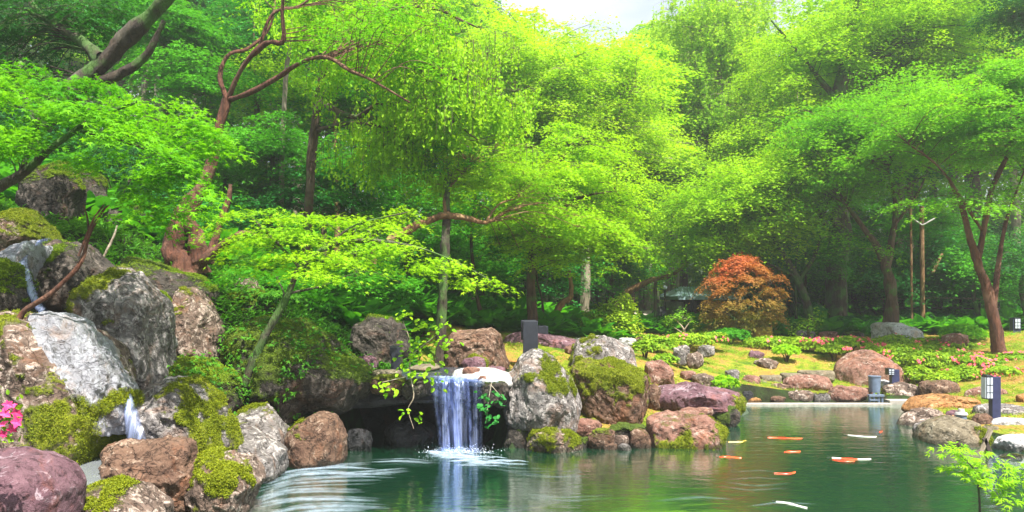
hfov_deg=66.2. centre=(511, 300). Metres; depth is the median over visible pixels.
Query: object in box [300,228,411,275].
understorey tree
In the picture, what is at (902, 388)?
stone
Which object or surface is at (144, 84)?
slim tree
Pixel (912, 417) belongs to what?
stone
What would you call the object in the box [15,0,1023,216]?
sky
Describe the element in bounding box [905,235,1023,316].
understorey tree
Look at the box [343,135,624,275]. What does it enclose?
maple tree
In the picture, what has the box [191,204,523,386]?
maple tree
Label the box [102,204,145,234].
boulder
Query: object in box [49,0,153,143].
tall tree
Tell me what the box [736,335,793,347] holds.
azalea bush
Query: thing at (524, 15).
tall tree
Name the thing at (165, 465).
boulder
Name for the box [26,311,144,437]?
boulder
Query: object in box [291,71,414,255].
slim tree
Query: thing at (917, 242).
understorey tree
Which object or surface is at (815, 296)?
understorey tree
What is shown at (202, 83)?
understorey tree
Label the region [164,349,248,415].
shrub
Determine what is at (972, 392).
stone
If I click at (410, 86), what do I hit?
tall tree
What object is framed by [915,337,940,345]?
azalea bush
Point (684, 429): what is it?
boulder
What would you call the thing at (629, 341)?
stone
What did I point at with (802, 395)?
stone
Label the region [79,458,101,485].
rill water
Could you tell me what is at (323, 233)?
slim tree
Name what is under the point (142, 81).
tall tree
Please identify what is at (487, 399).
round leaved plant
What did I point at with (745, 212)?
maple tree
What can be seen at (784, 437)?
koi carp
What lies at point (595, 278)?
understorey tree
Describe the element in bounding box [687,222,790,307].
understorey tree
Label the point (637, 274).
understorey tree
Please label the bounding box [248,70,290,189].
tall tree
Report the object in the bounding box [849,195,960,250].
understorey tree
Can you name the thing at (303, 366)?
boulder
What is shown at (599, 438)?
stone
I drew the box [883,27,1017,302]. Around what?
tall tree
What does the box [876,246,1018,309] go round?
understorey tree
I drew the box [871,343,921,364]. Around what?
azalea bush
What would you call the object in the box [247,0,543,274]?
weeping tree
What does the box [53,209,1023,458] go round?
ground
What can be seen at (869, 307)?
understorey tree
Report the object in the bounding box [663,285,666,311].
globe lamp
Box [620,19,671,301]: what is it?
tall tree
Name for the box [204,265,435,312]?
maple tree
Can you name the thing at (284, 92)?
slim tree
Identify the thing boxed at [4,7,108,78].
tall tree
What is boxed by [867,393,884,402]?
water valve
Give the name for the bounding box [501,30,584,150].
tall tree
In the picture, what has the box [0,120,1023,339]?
undergrowth
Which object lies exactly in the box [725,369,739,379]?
stone
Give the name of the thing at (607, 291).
slim tree
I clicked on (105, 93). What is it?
tall tree
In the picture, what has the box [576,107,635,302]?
tall tree
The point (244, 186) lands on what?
understorey tree
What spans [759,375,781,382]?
stone
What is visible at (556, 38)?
tall tree
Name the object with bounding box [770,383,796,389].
stone
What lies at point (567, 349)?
stone
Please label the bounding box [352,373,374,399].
stone
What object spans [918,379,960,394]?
stone
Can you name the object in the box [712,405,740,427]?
boulder
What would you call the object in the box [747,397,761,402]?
stone
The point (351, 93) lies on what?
slim tree
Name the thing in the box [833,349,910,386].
boulder
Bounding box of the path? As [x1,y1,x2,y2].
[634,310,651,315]
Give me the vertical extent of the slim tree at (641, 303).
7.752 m
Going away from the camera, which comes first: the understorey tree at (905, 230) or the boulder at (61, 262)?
the boulder at (61, 262)
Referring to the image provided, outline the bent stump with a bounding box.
[554,271,573,310]
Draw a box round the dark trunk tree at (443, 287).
[398,141,510,362]
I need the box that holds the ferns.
[0,195,439,372]
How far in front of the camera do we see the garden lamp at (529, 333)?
14.35 m
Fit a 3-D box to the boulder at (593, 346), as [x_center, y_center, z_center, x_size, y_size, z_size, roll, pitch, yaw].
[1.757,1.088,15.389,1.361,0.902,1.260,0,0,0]
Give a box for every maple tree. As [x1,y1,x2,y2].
[0,57,257,252]
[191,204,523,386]
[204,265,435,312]
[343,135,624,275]
[431,0,708,310]
[458,119,669,320]
[622,127,889,326]
[758,50,1002,322]
[835,47,1023,353]
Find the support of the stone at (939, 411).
on the ground at (352, 418)
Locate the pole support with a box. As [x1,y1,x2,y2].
[909,206,943,318]
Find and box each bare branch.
[16,205,108,319]
[103,225,117,256]
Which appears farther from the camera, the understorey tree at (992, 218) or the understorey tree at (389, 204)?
the understorey tree at (992, 218)
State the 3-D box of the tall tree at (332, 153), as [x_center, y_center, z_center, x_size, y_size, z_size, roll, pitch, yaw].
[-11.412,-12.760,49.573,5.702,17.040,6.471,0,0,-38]
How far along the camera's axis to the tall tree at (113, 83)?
49.19 m
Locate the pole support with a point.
(922, 273)
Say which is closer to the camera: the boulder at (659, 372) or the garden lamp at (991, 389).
the garden lamp at (991, 389)
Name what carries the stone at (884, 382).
on the ground at (352, 418)
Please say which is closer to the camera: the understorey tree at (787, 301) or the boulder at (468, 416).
the boulder at (468, 416)
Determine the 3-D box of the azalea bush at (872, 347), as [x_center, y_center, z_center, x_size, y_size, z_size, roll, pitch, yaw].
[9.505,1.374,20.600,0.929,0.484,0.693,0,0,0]
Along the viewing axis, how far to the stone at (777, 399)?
16.73 m
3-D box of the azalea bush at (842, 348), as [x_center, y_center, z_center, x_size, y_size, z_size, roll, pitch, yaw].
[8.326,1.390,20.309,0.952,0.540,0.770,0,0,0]
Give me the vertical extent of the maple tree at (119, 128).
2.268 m
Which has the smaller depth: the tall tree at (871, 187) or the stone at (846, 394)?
the stone at (846, 394)
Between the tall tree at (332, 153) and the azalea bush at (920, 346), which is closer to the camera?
the azalea bush at (920, 346)
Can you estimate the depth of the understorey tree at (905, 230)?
27.38 m
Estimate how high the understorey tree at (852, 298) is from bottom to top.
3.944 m
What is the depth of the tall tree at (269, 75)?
34.38 m
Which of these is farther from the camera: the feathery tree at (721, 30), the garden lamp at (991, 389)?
the feathery tree at (721, 30)
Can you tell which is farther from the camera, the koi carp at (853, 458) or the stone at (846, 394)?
the stone at (846, 394)
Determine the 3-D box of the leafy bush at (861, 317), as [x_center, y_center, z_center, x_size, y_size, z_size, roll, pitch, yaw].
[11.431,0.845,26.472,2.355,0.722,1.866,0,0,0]
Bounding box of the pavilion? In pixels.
[660,286,743,317]
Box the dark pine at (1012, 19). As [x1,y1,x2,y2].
[955,0,1023,59]
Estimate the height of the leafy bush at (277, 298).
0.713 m
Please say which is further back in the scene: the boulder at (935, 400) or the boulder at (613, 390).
the boulder at (935, 400)
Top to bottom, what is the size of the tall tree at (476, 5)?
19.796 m
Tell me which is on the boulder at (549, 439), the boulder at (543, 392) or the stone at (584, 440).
the stone at (584, 440)
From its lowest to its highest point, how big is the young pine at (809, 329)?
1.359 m
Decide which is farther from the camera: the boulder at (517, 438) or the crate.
the crate
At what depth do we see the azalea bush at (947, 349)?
20.06 m
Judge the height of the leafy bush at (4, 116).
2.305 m
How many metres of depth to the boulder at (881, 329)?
22.56 m
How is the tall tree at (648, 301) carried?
on the ground at (352, 418)
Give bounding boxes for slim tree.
[69,0,222,187]
[71,1,248,181]
[176,0,316,198]
[225,0,362,245]
[263,57,401,263]
[267,54,373,260]
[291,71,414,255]
[342,56,412,268]
[364,176,542,310]
[467,226,616,315]
[496,136,601,302]
[560,159,659,307]
[593,183,706,253]
[603,143,707,312]
[627,165,714,301]
[636,169,708,301]
[750,204,873,318]
[789,172,885,288]
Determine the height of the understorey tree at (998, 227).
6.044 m
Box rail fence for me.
[880,295,1000,313]
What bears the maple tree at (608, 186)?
on the ground at (352, 418)
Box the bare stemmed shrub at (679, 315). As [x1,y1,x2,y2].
[661,304,697,334]
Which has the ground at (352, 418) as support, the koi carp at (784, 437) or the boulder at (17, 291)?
the boulder at (17, 291)
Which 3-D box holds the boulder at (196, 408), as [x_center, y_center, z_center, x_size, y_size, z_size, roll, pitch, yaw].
[-3.893,1.509,9.300,1.305,1.233,1.424,0,0,0]
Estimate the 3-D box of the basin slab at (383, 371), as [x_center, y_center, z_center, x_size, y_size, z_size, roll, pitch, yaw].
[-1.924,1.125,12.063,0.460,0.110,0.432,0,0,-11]
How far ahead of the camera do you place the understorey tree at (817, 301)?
30.07 m
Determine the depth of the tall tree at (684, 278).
51.51 m
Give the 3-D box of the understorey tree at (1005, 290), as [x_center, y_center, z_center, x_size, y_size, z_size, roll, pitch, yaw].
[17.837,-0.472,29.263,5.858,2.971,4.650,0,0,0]
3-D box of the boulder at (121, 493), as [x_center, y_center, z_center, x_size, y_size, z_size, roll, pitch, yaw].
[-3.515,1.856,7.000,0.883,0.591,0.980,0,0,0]
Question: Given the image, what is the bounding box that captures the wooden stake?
[977,429,992,452]
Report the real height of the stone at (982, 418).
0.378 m
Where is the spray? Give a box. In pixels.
[419,443,501,454]
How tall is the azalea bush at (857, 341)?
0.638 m
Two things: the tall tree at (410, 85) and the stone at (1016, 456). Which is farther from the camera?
the tall tree at (410, 85)
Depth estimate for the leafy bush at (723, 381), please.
16.06 m
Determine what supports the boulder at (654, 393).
on the ground at (352, 418)
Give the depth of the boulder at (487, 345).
13.77 m
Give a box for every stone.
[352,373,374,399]
[370,373,406,396]
[401,377,432,399]
[461,356,485,367]
[462,367,479,373]
[479,381,508,408]
[489,365,505,371]
[564,345,571,354]
[577,418,602,436]
[581,436,587,448]
[588,427,614,448]
[603,443,617,449]
[609,422,645,437]
[614,435,628,445]
[618,443,631,450]
[619,338,635,345]
[628,428,650,448]
[673,345,689,366]
[680,370,695,379]
[686,351,703,368]
[692,373,714,385]
[697,345,714,357]
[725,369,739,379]
[742,375,760,383]
[742,390,753,400]
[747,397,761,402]
[748,350,764,358]
[753,358,778,368]
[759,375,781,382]
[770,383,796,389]
[770,396,785,402]
[780,373,799,381]
[782,374,832,390]
[788,389,813,401]
[795,330,815,337]
[797,370,834,381]
[814,391,830,402]
[818,331,837,337]
[828,385,868,402]
[842,331,863,338]
[880,379,888,387]
[882,382,919,396]
[896,407,939,426]
[910,408,943,415]
[912,421,923,431]
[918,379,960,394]
[946,410,957,416]
[964,387,1007,396]
[971,403,1023,415]
[971,413,992,423]
[982,424,998,429]
[991,417,1023,424]
[992,434,1023,451]
[999,453,1023,458]
[1015,393,1023,401]
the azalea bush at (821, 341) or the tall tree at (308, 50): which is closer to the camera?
the azalea bush at (821, 341)
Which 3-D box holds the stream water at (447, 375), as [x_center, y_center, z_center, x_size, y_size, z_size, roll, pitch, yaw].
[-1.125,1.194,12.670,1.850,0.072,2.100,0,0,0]
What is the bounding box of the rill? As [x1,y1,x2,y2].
[125,401,134,428]
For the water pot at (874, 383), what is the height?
0.352 m
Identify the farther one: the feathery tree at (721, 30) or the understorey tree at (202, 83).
the feathery tree at (721, 30)
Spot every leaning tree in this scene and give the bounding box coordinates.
[0,0,186,131]
[613,261,688,316]
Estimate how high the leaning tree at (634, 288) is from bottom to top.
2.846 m
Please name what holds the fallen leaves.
on the ground at (352, 418)
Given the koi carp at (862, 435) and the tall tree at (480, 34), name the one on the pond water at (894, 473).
the koi carp at (862, 435)
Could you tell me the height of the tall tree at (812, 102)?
11.191 m
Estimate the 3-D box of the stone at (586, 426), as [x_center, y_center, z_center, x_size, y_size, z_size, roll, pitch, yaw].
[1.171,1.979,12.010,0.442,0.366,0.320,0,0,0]
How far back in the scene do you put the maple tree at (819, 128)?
22.80 m
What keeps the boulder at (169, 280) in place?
on the ground at (352, 418)
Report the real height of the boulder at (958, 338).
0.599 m
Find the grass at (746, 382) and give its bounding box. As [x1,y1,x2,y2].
[503,330,1023,432]
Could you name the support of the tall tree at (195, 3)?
on the ground at (352, 418)
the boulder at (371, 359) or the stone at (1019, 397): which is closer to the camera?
the boulder at (371, 359)
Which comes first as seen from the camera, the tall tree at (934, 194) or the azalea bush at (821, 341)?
the azalea bush at (821, 341)
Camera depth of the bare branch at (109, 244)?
11.99 m
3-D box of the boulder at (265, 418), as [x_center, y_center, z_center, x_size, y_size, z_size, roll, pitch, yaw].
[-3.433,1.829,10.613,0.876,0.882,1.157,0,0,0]
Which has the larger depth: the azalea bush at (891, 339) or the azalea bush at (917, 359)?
the azalea bush at (891, 339)
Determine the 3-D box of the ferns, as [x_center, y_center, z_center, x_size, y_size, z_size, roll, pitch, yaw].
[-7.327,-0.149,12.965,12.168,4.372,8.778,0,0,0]
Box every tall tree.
[0,0,44,71]
[0,0,74,121]
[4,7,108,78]
[25,0,102,119]
[26,8,81,83]
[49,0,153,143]
[55,15,133,130]
[69,0,246,132]
[71,0,203,144]
[82,55,128,135]
[135,77,215,133]
[165,14,251,127]
[207,0,376,214]
[207,6,320,192]
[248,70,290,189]
[300,65,337,227]
[308,0,370,231]
[308,76,345,226]
[317,0,438,235]
[346,0,454,236]
[372,0,502,199]
[379,1,471,226]
[395,0,563,294]
[438,0,555,226]
[454,0,504,224]
[486,24,586,284]
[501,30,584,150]
[504,35,640,303]
[539,43,648,203]
[541,40,717,310]
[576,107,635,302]
[592,33,702,310]
[604,66,666,308]
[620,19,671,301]
[625,19,697,286]
[684,58,788,185]
[727,67,885,311]
[749,11,900,306]
[768,0,880,303]
[815,0,988,309]
[824,7,878,244]
[828,0,1007,304]
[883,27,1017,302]
[905,164,961,247]
[915,157,991,235]
[933,41,1014,219]
[938,12,1023,240]
[945,0,1023,302]
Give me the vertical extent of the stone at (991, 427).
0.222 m
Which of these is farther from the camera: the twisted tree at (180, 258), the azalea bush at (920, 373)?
the azalea bush at (920, 373)
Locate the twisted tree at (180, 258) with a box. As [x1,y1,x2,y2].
[160,0,483,279]
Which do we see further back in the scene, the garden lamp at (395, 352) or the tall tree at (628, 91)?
the tall tree at (628, 91)
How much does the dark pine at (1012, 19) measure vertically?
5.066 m
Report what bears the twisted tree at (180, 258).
on the ground at (352, 418)
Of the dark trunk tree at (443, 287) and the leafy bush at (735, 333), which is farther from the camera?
the leafy bush at (735, 333)
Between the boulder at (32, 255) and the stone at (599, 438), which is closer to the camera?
the boulder at (32, 255)
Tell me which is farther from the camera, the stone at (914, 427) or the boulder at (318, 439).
the stone at (914, 427)
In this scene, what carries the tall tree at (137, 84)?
on the ground at (352, 418)
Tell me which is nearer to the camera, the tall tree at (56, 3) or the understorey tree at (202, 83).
the understorey tree at (202, 83)
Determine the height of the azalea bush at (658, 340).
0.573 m
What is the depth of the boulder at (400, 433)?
11.96 m
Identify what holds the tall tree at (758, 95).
on the ground at (352, 418)
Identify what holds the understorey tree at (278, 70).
on the ground at (352, 418)
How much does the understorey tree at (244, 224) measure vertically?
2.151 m
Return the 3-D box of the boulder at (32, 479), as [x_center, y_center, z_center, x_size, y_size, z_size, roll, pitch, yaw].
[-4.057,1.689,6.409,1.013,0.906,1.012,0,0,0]
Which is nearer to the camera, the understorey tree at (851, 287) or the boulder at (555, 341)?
the boulder at (555, 341)
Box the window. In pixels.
[688,304,691,311]
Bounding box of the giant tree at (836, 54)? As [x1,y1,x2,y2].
[698,0,1023,317]
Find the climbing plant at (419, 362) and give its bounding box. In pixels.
[373,310,463,428]
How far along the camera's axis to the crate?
23.40 m
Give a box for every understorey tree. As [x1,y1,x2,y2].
[68,0,261,183]
[113,95,266,186]
[115,38,307,127]
[126,136,315,215]
[148,191,313,252]
[179,105,352,250]
[197,38,338,225]
[226,163,396,254]
[256,128,436,276]
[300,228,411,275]
[327,235,394,265]
[328,226,425,259]
[341,170,489,289]
[369,211,466,280]
[379,213,462,280]
[382,223,550,302]
[387,226,527,292]
[409,228,543,298]
[454,223,578,296]
[464,236,613,310]
[484,248,630,304]
[539,238,670,307]
[554,231,688,314]
[554,249,624,303]
[559,208,681,301]
[603,141,728,305]
[686,241,816,314]
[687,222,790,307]
[689,238,799,311]
[703,240,819,314]
[723,256,864,316]
[745,242,880,310]
[768,236,883,308]
[770,238,885,310]
[781,225,937,314]
[785,187,888,303]
[788,240,935,312]
[809,261,932,314]
[848,252,1000,314]
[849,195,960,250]
[850,178,969,251]
[851,235,951,306]
[852,178,998,309]
[852,230,1011,313]
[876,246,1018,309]
[878,232,963,303]
[885,187,1010,301]
[885,224,1020,311]
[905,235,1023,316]
[927,244,1019,310]
[928,250,1023,308]
[938,225,1023,313]
[939,248,1019,306]
[945,189,1023,242]
[949,197,1022,240]
[958,230,1022,306]
[1007,224,1023,300]
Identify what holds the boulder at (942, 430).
on the ground at (352, 418)
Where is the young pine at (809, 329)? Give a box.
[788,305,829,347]
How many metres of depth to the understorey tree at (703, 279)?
34.21 m
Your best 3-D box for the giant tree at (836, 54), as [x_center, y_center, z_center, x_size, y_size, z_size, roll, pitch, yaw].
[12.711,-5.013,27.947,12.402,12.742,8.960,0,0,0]
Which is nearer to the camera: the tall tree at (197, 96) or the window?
the window
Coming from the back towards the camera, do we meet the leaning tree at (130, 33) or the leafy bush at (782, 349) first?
the leafy bush at (782, 349)
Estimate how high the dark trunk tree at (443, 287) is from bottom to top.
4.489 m
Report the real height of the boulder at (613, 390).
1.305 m
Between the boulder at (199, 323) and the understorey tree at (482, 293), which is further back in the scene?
the understorey tree at (482, 293)
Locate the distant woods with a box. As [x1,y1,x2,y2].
[0,5,1023,307]
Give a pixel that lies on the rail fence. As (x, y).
(941, 305)
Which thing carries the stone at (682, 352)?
on the ground at (352, 418)
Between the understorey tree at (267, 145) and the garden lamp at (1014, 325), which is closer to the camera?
the understorey tree at (267, 145)
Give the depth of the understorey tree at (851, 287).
28.64 m
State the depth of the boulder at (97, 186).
16.31 m
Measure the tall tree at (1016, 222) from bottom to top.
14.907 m
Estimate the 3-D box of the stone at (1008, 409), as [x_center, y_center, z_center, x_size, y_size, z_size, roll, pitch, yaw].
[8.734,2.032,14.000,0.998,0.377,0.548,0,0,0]
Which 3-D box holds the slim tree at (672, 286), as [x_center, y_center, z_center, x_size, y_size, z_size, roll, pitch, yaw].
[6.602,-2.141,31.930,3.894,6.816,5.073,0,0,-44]
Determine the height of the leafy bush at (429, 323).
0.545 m
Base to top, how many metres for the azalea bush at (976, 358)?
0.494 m
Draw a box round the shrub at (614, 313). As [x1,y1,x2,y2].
[578,293,648,337]
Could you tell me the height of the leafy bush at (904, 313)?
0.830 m
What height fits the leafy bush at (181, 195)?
1.396 m
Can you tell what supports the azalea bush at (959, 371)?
on the ground at (352, 418)
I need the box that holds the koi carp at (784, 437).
[768,437,801,438]
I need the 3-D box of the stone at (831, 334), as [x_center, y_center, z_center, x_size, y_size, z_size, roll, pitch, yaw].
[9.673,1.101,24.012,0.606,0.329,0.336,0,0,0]
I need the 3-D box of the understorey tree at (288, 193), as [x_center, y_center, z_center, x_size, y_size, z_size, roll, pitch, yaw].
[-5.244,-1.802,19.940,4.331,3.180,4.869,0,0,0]
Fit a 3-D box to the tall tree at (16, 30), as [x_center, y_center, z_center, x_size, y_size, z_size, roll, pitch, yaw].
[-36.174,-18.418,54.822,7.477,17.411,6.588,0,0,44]
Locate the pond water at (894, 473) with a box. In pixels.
[249,404,1023,511]
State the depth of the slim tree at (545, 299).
26.93 m
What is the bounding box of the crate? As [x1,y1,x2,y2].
[752,326,771,337]
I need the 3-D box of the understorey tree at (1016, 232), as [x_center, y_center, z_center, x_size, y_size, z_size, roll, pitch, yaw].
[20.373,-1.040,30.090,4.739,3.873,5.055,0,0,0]
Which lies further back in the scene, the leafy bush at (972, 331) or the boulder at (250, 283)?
the leafy bush at (972, 331)
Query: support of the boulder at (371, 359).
on the ground at (352, 418)
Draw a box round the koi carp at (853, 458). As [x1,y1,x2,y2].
[832,457,870,459]
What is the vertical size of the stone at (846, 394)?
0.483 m
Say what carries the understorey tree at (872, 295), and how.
on the ground at (352, 418)
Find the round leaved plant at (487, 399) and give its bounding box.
[474,382,505,428]
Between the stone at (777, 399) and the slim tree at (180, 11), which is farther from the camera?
the slim tree at (180, 11)
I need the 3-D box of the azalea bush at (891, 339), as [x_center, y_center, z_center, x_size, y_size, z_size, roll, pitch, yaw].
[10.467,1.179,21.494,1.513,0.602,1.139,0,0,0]
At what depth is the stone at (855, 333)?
23.91 m
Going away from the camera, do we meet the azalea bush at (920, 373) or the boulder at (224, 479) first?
the boulder at (224, 479)
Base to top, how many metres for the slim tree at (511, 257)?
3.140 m
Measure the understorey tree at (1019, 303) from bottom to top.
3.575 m
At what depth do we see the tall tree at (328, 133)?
56.03 m
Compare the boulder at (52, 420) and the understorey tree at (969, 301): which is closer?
the boulder at (52, 420)
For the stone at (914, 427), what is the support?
in the pond water at (894, 473)
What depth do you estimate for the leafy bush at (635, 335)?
20.21 m
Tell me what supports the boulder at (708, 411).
on the ground at (352, 418)
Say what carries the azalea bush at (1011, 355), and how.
on the ground at (352, 418)
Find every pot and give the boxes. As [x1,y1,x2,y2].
[868,375,880,392]
[954,409,967,418]
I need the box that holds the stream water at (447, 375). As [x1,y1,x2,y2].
[402,367,460,377]
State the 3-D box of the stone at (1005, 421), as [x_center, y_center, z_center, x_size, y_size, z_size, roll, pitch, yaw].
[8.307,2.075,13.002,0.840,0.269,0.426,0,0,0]
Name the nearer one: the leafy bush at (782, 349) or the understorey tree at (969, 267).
the leafy bush at (782, 349)
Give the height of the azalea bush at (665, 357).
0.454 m
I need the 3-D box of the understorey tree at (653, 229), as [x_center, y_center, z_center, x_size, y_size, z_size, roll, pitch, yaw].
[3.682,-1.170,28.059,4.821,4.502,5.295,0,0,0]
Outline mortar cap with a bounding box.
[452,367,512,387]
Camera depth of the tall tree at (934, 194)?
56.72 m
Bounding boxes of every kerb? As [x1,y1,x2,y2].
[742,403,891,415]
[884,399,906,403]
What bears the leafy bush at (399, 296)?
on the ground at (352, 418)
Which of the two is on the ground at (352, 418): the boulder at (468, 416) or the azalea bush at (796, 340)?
the azalea bush at (796, 340)
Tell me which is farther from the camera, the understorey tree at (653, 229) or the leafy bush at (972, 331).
the understorey tree at (653, 229)
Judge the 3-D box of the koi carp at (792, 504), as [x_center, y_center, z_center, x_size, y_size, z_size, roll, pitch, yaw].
[3.002,2.219,8.478,0.410,0.072,0.091,0,0,45]
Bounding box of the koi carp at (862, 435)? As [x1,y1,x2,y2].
[845,434,876,436]
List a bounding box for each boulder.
[0,207,61,250]
[0,240,52,310]
[0,257,41,312]
[0,309,140,464]
[0,446,86,511]
[15,160,87,225]
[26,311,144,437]
[36,238,115,312]
[65,264,177,389]
[76,168,108,197]
[82,474,173,511]
[98,435,198,511]
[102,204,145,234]
[120,256,220,311]
[135,373,243,452]
[160,290,172,302]
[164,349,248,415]
[172,285,225,360]
[185,446,265,511]
[216,308,374,422]
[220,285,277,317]
[235,401,289,444]
[236,276,259,288]
[237,426,288,483]
[284,411,347,468]
[347,428,372,450]
[348,313,408,369]
[353,373,481,407]
[358,355,378,369]
[359,400,498,449]
[383,416,437,446]
[443,327,509,373]
[502,348,581,433]
[503,332,576,348]
[504,425,527,448]
[525,426,582,452]
[568,333,636,367]
[569,356,649,424]
[644,360,674,385]
[646,410,728,449]
[648,384,661,409]
[658,381,746,416]
[679,407,713,415]
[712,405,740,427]
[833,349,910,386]
[870,322,924,339]
[901,393,980,411]
[912,415,993,447]
[940,333,968,347]
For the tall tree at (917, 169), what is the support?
on the ground at (352, 418)
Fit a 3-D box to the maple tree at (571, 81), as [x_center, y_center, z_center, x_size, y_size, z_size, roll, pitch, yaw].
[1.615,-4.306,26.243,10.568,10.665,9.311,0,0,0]
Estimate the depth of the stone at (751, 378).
17.32 m
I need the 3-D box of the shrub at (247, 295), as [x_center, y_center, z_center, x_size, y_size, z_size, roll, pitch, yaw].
[-4.554,0.113,13.522,1.113,0.762,0.787,0,0,0]
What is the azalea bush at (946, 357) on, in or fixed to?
on the ground at (352, 418)
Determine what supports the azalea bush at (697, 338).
on the ground at (352, 418)
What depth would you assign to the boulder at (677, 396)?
13.73 m
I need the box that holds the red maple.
[688,251,793,340]
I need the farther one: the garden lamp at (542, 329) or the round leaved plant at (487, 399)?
the garden lamp at (542, 329)
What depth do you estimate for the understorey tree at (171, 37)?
20.50 m
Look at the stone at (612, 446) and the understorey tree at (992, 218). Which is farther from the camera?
the understorey tree at (992, 218)
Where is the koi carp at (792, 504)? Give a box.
[772,500,807,507]
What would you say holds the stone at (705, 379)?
on the ground at (352, 418)
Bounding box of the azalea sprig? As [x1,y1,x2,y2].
[0,387,29,443]
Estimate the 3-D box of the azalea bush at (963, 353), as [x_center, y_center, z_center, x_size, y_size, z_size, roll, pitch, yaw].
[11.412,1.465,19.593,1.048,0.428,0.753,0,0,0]
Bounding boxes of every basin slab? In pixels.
[372,369,401,375]
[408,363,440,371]
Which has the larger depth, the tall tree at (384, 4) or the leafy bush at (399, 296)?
the tall tree at (384, 4)
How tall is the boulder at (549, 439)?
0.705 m
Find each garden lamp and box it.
[390,345,401,369]
[521,320,537,352]
[538,325,547,333]
[885,368,899,383]
[981,375,1000,418]
[1009,318,1020,332]
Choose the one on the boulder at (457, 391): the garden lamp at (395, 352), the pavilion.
the garden lamp at (395, 352)
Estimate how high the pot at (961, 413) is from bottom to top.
0.258 m
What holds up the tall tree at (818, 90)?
on the ground at (352, 418)
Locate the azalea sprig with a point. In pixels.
(16, 413)
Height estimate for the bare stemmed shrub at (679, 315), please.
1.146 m
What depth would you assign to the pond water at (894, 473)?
9.81 m
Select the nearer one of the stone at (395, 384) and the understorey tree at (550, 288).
the stone at (395, 384)
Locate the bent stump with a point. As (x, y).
(560, 305)
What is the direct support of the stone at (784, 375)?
on the ground at (352, 418)
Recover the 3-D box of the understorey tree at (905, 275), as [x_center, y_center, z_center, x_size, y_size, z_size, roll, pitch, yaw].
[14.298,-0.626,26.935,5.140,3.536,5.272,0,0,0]
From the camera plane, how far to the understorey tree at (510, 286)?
27.46 m
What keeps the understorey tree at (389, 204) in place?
on the ground at (352, 418)
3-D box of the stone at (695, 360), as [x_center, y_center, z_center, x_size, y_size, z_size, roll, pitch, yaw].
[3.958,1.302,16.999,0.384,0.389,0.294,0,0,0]
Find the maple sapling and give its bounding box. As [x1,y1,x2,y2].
[925,441,1023,511]
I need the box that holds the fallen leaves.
[507,331,1023,433]
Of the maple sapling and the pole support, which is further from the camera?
the pole support
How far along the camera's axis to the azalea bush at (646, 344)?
17.41 m
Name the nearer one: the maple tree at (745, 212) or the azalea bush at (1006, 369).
the azalea bush at (1006, 369)
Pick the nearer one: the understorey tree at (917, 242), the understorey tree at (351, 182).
the understorey tree at (351, 182)
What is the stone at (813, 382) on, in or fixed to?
on the ground at (352, 418)
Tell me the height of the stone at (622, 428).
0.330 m
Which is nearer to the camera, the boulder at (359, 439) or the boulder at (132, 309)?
the boulder at (132, 309)
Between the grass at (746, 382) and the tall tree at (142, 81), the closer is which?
the grass at (746, 382)
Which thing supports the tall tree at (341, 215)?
on the ground at (352, 418)
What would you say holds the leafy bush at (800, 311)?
on the ground at (352, 418)
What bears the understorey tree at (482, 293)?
on the ground at (352, 418)
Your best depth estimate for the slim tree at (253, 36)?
21.82 m
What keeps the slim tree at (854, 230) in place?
on the ground at (352, 418)
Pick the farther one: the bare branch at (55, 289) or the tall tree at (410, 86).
the tall tree at (410, 86)
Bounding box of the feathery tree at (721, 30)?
[644,0,815,311]
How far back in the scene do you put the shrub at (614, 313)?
20.23 m
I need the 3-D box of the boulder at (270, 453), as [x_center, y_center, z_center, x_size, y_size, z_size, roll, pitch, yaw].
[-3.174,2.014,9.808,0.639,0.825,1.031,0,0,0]
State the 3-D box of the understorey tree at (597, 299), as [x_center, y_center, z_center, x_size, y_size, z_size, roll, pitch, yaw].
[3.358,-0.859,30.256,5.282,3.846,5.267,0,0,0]
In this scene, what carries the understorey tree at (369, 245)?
on the ground at (352, 418)
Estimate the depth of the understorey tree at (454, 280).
25.18 m
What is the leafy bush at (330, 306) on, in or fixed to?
on the ground at (352, 418)
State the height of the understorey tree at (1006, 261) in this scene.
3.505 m
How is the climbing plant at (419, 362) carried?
on the ground at (352, 418)
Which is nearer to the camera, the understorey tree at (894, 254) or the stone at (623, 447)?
the stone at (623, 447)
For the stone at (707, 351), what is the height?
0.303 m
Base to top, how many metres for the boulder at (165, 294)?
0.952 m
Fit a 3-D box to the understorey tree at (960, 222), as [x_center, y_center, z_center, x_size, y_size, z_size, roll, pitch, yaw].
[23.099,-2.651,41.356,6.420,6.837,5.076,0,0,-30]
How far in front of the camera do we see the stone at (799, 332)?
23.89 m
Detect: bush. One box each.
[0,102,99,171]
[75,143,154,196]
[141,182,214,212]
[214,253,266,271]
[255,290,308,317]
[301,300,357,318]
[357,284,423,306]
[408,318,435,338]
[620,332,640,337]
[632,333,680,352]
[632,339,658,359]
[652,353,679,364]
[662,332,716,347]
[694,331,731,345]
[710,374,741,388]
[712,327,750,344]
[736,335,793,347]
[771,344,801,361]
[778,335,819,349]
[797,302,827,317]
[797,336,844,352]
[815,344,852,360]
[828,315,880,321]
[830,335,874,352]
[859,344,884,351]
[867,333,922,345]
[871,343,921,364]
[880,309,958,318]
[898,342,939,350]
[902,364,936,382]
[906,349,963,367]
[906,352,940,367]
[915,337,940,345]
[923,371,961,383]
[929,341,978,348]
[929,345,970,353]
[934,364,983,379]
[937,323,989,339]
[952,351,984,358]
[952,353,1008,367]
[971,372,1014,377]
[979,366,1023,376]
[991,350,1023,360]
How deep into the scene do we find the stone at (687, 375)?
16.31 m

